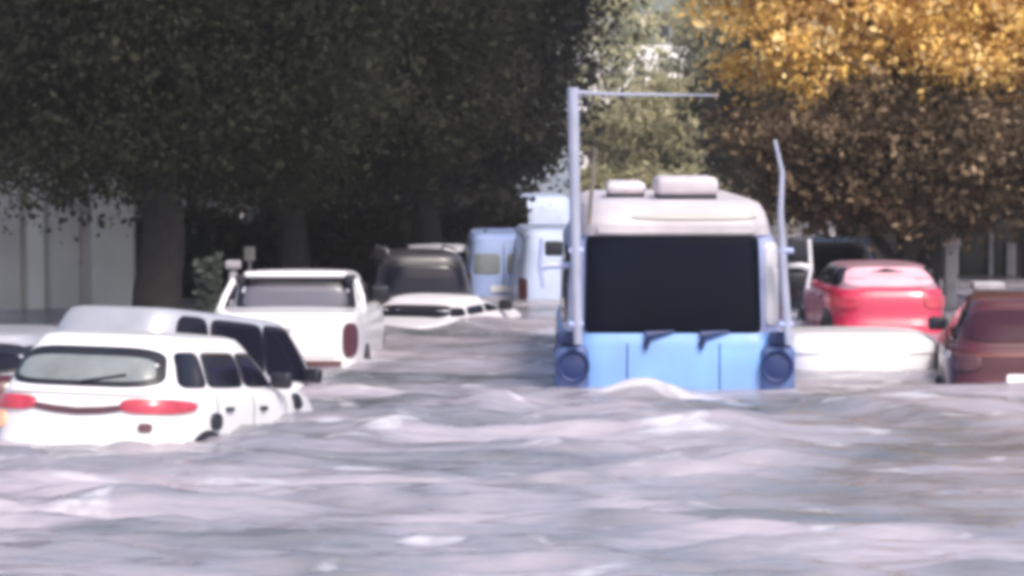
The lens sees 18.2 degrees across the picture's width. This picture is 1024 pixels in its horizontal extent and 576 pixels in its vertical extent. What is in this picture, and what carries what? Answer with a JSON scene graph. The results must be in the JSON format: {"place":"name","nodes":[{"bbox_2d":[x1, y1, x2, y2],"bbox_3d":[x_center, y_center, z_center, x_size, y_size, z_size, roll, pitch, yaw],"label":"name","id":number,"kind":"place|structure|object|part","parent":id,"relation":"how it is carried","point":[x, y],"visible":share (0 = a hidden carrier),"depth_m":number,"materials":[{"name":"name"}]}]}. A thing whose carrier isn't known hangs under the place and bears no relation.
{"place":"outdoors","nodes":[
{"label":"outdoors","id":0,"kind":"place"},
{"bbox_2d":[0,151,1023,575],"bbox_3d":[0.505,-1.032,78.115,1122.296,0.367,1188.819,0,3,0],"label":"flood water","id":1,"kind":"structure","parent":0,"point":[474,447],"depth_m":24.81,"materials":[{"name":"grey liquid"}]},
{"bbox_2d":[787,236,875,307],"bbox_3d":[5.250,-0.022,52.558,2.020,1.684,4.503,0,3,6],"label":"dark grey car","id":2,"kind":"object","parent":1,"relation":"on","point":[825,252],"visible":0.11,"depth_m":50.73,"materials":[{"name":"paint"}]},
{"bbox_3d":[5.061,-0.391,50.737,1.310,0.530,0.353,0,3,6],"label":"rear window","id":3,"kind":"part","parent":2,"relation":"part of","materials":[{"name":"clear glass"}]},
{"bbox_2d":[797,260,948,332],"bbox_3d":[5.104,0.299,45.465,1.894,1.424,4.003,0,3,-2],"label":"red hatchback","id":4,"kind":"object","parent":1,"relation":"on","point":[892,293],"visible":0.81,"depth_m":43.72,"materials":[{"name":"paint"}]},
{"bbox_3d":[4.478,-0.233,45.637,0.225,0.230,0.754,0,3,-2],"label":"side window","id":5,"kind":"part","parent":4,"relation":"part of","materials":[{"name":"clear glass"}]},
{"bbox_3d":[4.471,-0.194,44.814,0.156,0.230,0.773,0,3,-2],"label":"side window","id":6,"kind":"part","parent":4,"relation":"part of","materials":[{"name":"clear glass"}]},
{"bbox_3d":[4.801,-0.162,44.132,0.757,0.230,0.471,0,3,-2],"label":"side window","id":7,"kind":"part","parent":4,"relation":"part of","materials":[{"name":"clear glass"}]},
{"bbox_3d":[5.157,-0.157,43.918,1.211,0.240,0.505,0,3,-2],"label":"rear window","id":8,"kind":"part","parent":4,"relation":"part of","materials":[{"name":"clear glass"}]},
{"bbox_3d":[5.497,-0.164,44.156,0.757,0.230,0.471,0,3,-2],"label":"side window","id":9,"kind":"part","parent":4,"relation":"part of","materials":[{"name":"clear glass"}]},
{"bbox_2d":[928,291,1023,383],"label":"dark red car","id":10,"kind":"object","parent":1,"relation":"on","point":[981,339],"visible":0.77,"depth_m":34.23,"materials":[{"name":"red paint"}]},
{"bbox_3d":[5.049,0.318,36.305,0.208,0.320,0.811,0,3,7],"label":"side window","id":11,"kind":"part","parent":10,"relation":"part of","materials":[{"name":"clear glass"}]},
{"bbox_3d":[4.930,0.359,35.432,0.187,0.320,0.832,0,3,7],"label":"side window","id":12,"kind":"part","parent":10,"relation":"part of","materials":[{"name":"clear glass"}]},
{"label":"side window","id":13,"kind":"part","parent":10,"relation":"part of","materials":[{"name":"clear glass"}]},
{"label":"rear window","id":14,"kind":"part","parent":10,"relation":"part of","materials":[{"name":"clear glass"}]},
{"bbox_2d":[547,0,697,150],"label":"sky","id":15,"kind":"structure","parent":0,"point":[657,7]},
{"label":"road","id":16,"kind":"structure","parent":0,"visible":0},
{"bbox_2d":[0,325,57,393],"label":"car","id":17,"kind":"object","parent":16,"relation":"on","point":[18,343],"visible":0.16,"depth_m":33.40,"materials":[{"name":"paint"}]},
{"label":"rear window","id":18,"kind":"part","parent":17,"relation":"part of","materials":[{"name":"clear glass"}]},
{"bbox_2d":[0,155,135,309],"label":"panel wall","id":19,"kind":"structure","parent":16,"relation":"on","point":[34,274],"depth_m":48.97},
{"bbox_2d":[0,330,312,444],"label":"white suv","id":20,"kind":"object","parent":16,"relation":"on","point":[102,387],"visible":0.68,"depth_m":28.02,"materials":[{"name":"paint"}]},
{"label":"rear window","id":21,"kind":"part","parent":20,"relation":"part of","materials":[{"name":"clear glass"}]},
{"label":"side window","id":22,"kind":"part","parent":20,"relation":"part of","materials":[{"name":"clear glass"}]},
{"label":"side window","id":23,"kind":"part","parent":20,"relation":"part of","materials":[{"name":"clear glass"}]},
{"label":"side window","id":24,"kind":"part","parent":20,"relation":"part of","materials":[{"name":"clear glass"}]},
{"bbox_2d":[56,305,322,389],"bbox_3d":[-3.203,1.055,33.468,2.056,1.564,4.503,2,-4,30],"label":"silver wagon","id":25,"kind":"object","parent":16,"relation":"on","point":[269,347],"visible":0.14,"depth_m":32.35,"materials":[{"name":"white paint"}]},
{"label":"rear window","id":26,"kind":"part","parent":25,"relation":"part of","materials":[{"name":"white glass"}]},
{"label":"side window","id":27,"kind":"part","parent":25,"relation":"part of","materials":[{"name":"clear glass"}]},
{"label":"side window","id":28,"kind":"part","parent":25,"relation":"part of","materials":[{"name":"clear glass"}]},
{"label":"side window","id":29,"kind":"part","parent":25,"relation":"part of","materials":[{"name":"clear glass"}]},
{"bbox_2d":[135,176,260,223],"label":"shaded building","id":30,"kind":"structure","parent":16,"relation":"on","point":[209,204],"depth_m":85.56,"materials":[{"name":"concrete"}]},
{"bbox_2d":[205,176,212,207],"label":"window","id":31,"kind":"structure","parent":30,"relation":"in","point":[209,204],"depth_m":79.13,"materials":[{"name":"glass"}]},
{"bbox_2d":[192,251,223,312],"bbox_3d":[-4.086,0.427,43.154,0.438,1.861,0.534,0,3,0],"label":"pale shrub","id":32,"kind":"object","parent":16,"relation":"on","point":[205,273],"visible":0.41,"depth_m":43.02,"materials":[{"name":"green plant"}]},
{"bbox_2d":[225,260,240,305],"bbox_3d":[-3.835,0.457,44.069,0.210,1.678,0.210,0,3,0],"label":"marker post","id":33,"kind":"object","parent":16,"relation":"on","point":[233,266],"visible":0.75,"depth_m":43.96,"materials":[{"name":"concrete"}]},
{"bbox_2d":[0,0,474,308],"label":"street tree","id":34,"kind":"object","parent":16,"relation":"on","point":[161,135],"visible":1,"depth_m":44.23,"materials":[{"name":"green plant"}]},
{"bbox_2d":[244,246,254,270],"bbox_3d":[-4.100,0.184,50.047,0.170,1.667,0.089,0,3,0],"label":"street sign","id":35,"kind":"object","parent":16,"relation":"on","point":[249,254],"visible":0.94,"depth_m":49.97,"materials":[{"name":"grey metal"}]},
{"bbox_2d":[135,201,414,298],"bbox_3d":[-4.008,-0.277,53.452,4.802,2.453,1.884,0,3,0],"label":"hedge","id":36,"kind":"object","parent":16,"relation":"on","point":[330,241],"visible":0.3,"depth_m":52.69,"materials":[{"name":"green plant"}]},
{"bbox_2d":[214,269,388,367],"bbox_3d":[-2.586,0.642,39.185,2.060,1.745,5.099,0,2,1],"label":"white pickup","id":37,"kind":"object","parent":16,"relation":"on","point":[328,317],"visible":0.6,"depth_m":38.35,"materials":[{"name":"paint"}]},
{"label":"side window","id":38,"kind":"part","parent":37,"relation":"part of","materials":[{"name":"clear glass"}]},
{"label":"rear window","id":39,"kind":"part","parent":37,"relation":"part of","materials":[{"name":"grey glass"}]},
{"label":"side window","id":40,"kind":"part","parent":37,"relation":"part of","materials":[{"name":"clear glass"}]},
{"bbox_2d":[30,0,624,268],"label":"street tree","id":41,"kind":"object","parent":16,"relation":"on","point":[442,38],"visible":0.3,"depth_m":50.10,"materials":[{"name":"green plant"}]},
{"bbox_2d":[257,184,532,244],"bbox_3d":[-2.396,-0.918,65.778,5.723,2.647,2.887,0,3,0],"label":"hedge","id":42,"kind":"object","parent":16,"relation":"on","point":[456,226],"visible":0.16,"depth_m":64.60,"materials":[{"name":"green plant"}]},
{"bbox_2d":[361,244,473,304],"bbox_3d":[-1.593,0.183,50.265,2.020,1.728,4.503,0,3,-8],"label":"dark suv","id":43,"kind":"object","parent":16,"relation":"on","point":[401,271],"visible":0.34,"depth_m":48.35,"materials":[{"name":"grey paint"}]},
{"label":"side window","id":44,"kind":"part","parent":43,"relation":"part of","materials":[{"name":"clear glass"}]},
{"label":"side window","id":45,"kind":"part","parent":43,"relation":"part of","materials":[{"name":"black glass"}]},
{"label":"side window","id":46,"kind":"part","parent":43,"relation":"part of","materials":[{"name":"black glass"}]},
{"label":"rear window","id":47,"kind":"part","parent":43,"relation":"part of","materials":[{"name":"grey glass"}]},
{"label":"side window","id":48,"kind":"part","parent":43,"relation":"part of","materials":[{"name":"grey glass"}]},
{"bbox_2d":[255,20,611,194],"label":"street tree","id":49,"kind":"object","parent":16,"relation":"on","point":[596,117],"depth_m":91.26,"materials":[{"name":"green plant"}]},
{"bbox_2d":[407,244,466,263],"bbox_3d":[-1.133,-0.027,55.561,1.975,1.494,4.403,2,3,32],"label":"white sedan","id":50,"kind":"object","parent":16,"relation":"on","point":[461,250],"visible":0.08,"depth_m":54.78,"materials":[{"name":"paint"}]},
{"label":"side window","id":51,"kind":"part","parent":50,"relation":"part of","materials":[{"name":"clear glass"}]},
{"bbox_2d":[381,293,520,328],"bbox_3d":[-1.137,0.694,46.667,1.894,1.224,3.903,1,5,24],"label":"sunken white car","id":52,"kind":"object","parent":16,"relation":"on","point":[420,310],"visible":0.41,"depth_m":46.13,"materials":[{"name":"paint"}]},
{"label":"rear window","id":53,"kind":"part","parent":52,"relation":"part of","materials":[{"name":"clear glass"}]},
{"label":"side window","id":54,"kind":"part","parent":52,"relation":"part of","materials":[{"name":"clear glass"}]},
{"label":"side window","id":55,"kind":"part","parent":52,"relation":"part of","materials":[{"name":"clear glass"}]},
{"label":"side window","id":56,"kind":"part","parent":52,"relation":"part of","materials":[{"name":"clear glass"}]},
{"bbox_2d":[305,0,659,244],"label":"street tree","id":57,"kind":"object","parent":16,"relation":"on","point":[427,222],"visible":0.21,"depth_m":58.77,"materials":[{"name":"green plant"}]},
{"bbox_2d":[465,228,516,296],"bbox_3d":[-0.176,-0.129,55.534,1.710,1.820,4.839,0,3,-1],"label":"pale blue van","id":58,"kind":"object","parent":16,"relation":"on","point":[489,258],"visible":0.28,"depth_m":53.23,"materials":[{"name":"paint"}]},
{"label":"rear window","id":59,"kind":"part","parent":58,"relation":"part of","materials":[{"name":"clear glass"}]},
{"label":"rear window","id":60,"kind":"part","parent":58,"relation":"part of","materials":[{"name":"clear glass"}]},
{"bbox_2d":[435,15,594,194],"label":"street tree","id":61,"kind":"object","parent":16,"relation":"on","point":[531,188],"visible":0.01,"depth_m":73.72,"materials":[{"name":"green plant"}]},
{"bbox_2d":[511,224,566,299],"bbox_3d":[0.868,-0.100,53.834,2.210,1.960,5.039,0,3,-3],"label":"bluish white van","id":62,"kind":"object","parent":16,"relation":"on","point":[525,282],"visible":0.16,"depth_m":51.47,"materials":[{"name":"paint"}]},
{"bbox_2d":[518,193,569,223],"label":"white box van","id":63,"kind":"object","parent":16,"relation":"on","point":[557,211],"visible":0.15,"depth_m":70.36,"materials":[{"name":"paint"}]},
{"bbox_2d":[569,0,687,109],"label":"pale tree","id":64,"kind":"object","parent":16,"relation":"on","point":[624,37],"visible":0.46,"depth_m":163.91,"materials":[{"name":"green plant"}]},
{"bbox_2d":[575,20,693,168],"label":"white building","id":65,"kind":"structure","parent":16,"relation":"on","point":[664,30],"depth_m":189.56,"materials":[{"name":"white paint"}]},
{"bbox_2d":[587,101,595,112],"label":"window","id":66,"kind":"structure","parent":65,"relation":"in","point":[592,103],"depth_m":189.58,"materials":[{"name":"grey glass"}]},
{"bbox_2d":[611,20,620,35],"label":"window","id":67,"kind":"structure","parent":65,"relation":"in","point":[611,20],"depth_m":189.40,"materials":[{"name":"grey glass"}]},
{"bbox_2d":[635,60,644,81],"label":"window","id":68,"kind":"structure","parent":65,"relation":"in","point":[641,65],"depth_m":189.49,"materials":[{"name":"grey glass"}]},
{"bbox_2d":[659,60,668,75],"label":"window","id":69,"kind":"structure","parent":65,"relation":"in","point":[661,64],"depth_m":189.49,"materials":[{"name":"grey glass"}]},
{"bbox_2d":[659,20,668,41],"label":"window","id":70,"kind":"structure","parent":65,"relation":"in","point":[665,29],"depth_m":189.40,"materials":[{"name":"grey glass"}]},
{"bbox_2d":[683,60,692,75],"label":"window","id":71,"kind":"structure","parent":65,"relation":"in","point":[683,60],"depth_m":189.49,"materials":[{"name":"grey glass"}]},
{"bbox_2d":[560,61,723,173],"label":"olive tree","id":72,"kind":"object","parent":16,"relation":"on","point":[657,133],"visible":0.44,"depth_m":116.12,"materials":[{"name":"green plant"}]},
{"bbox_2d":[538,87,812,389],"bbox_3d":[1.769,-0.295,37.615,2.888,3.983,8.421,0,3,1],"label":"blue bus","id":73,"kind":"object","parent":16,"relation":"on","point":[683,281],"visible":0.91,"depth_m":33.70,"materials":[{"name":"paint"}]},
{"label":"side window","id":74,"kind":"part","parent":73,"relation":"part of","materials":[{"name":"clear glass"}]},
{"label":"side window","id":75,"kind":"part","parent":73,"relation":"part of","materials":[{"name":"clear glass"}]},
{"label":"side window","id":76,"kind":"part","parent":73,"relation":"part of","materials":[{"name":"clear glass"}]},
{"bbox_2d":[580,163,793,221],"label":"shrub","id":77,"kind":"object","parent":16,"relation":"on","point":[646,175],"visible":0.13,"depth_m":104.55,"materials":[{"name":"green plant"}]},
{"bbox_2d":[648,0,754,83],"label":"olive tree","id":78,"kind":"object","parent":16,"relation":"on","point":[691,43],"visible":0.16,"depth_m":148.67,"materials":[{"name":"green plant"}]},
{"bbox_2d":[675,12,804,225],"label":"deep green tree","id":79,"kind":"object","parent":16,"relation":"on","point":[724,97],"visible":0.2,"depth_m":97.36,"materials":[{"name":"green plant"}]},
{"bbox_2d":[731,52,855,236],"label":"umber tree","id":80,"kind":"object","parent":16,"relation":"on","point":[788,218],"visible":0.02,"depth_m":65.79,"materials":[{"name":"brown plant"}]},
{"bbox_2d":[825,220,834,235],"bbox_3d":[5.800,-0.316,58.048,0.220,1.919,0.220,0,3,0],"label":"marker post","id":81,"kind":"object","parent":16,"relation":"on","point":[830,229],"visible":0.18,"depth_m":57.96,"materials":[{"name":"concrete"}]},
{"bbox_2d":[670,0,1023,286],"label":"golden tree","id":82,"kind":"object","parent":16,"relation":"on","point":[967,30],"visible":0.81,"depth_m":48.32,"materials":[{"name":"yellow plant"}]},
{"bbox_2d":[688,38,1023,262],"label":"brown tree","id":83,"kind":"object","parent":16,"relation":"on","point":[901,157],"visible":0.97,"depth_m":47.48,"materials":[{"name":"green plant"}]},
{"bbox_2d":[781,326,937,370],"bbox_3d":[3.981,1.029,37.834,1.864,1.170,3.130,0,2,-1],"label":"car","id":84,"kind":"object","parent":16,"relation":"on","point":[861,348],"visible":0.45,"depth_m":36.36,"materials":[{"name":"paint"}]},
{"bbox_2d":[838,14,1020,274],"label":"brown building","id":85,"kind":"structure","parent":16,"relation":"on","point":[1002,256],"depth_m":61.99,"materials":[{"name":"concrete"}]},
{"bbox_2d":[870,1,1023,278],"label":"dark brown tree","id":86,"kind":"object","parent":16,"relation":"on","point":[1021,236],"depth_m":59.92,"materials":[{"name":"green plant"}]},
{"bbox_2d":[941,239,960,307],"bbox_3d":[6.850,0.125,50.060,0.300,1.783,0.300,0,3,0],"label":"concrete post","id":87,"kind":"object","parent":16,"relation":"on","point":[950,278],"visible":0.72,"depth_m":49.95,"materials":[{"name":"grey concrete"}]},
{"bbox_2d":[970,281,1004,292],"bbox_3d":[6.987,0.531,47.076,0.460,1.251,0.460,0,3,0],"label":"mail box","id":88,"kind":"object","parent":16,"relation":"on","point":[977,286],"visible":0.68,"depth_m":46.82,"materials":[{"name":"metal"}]}
]}

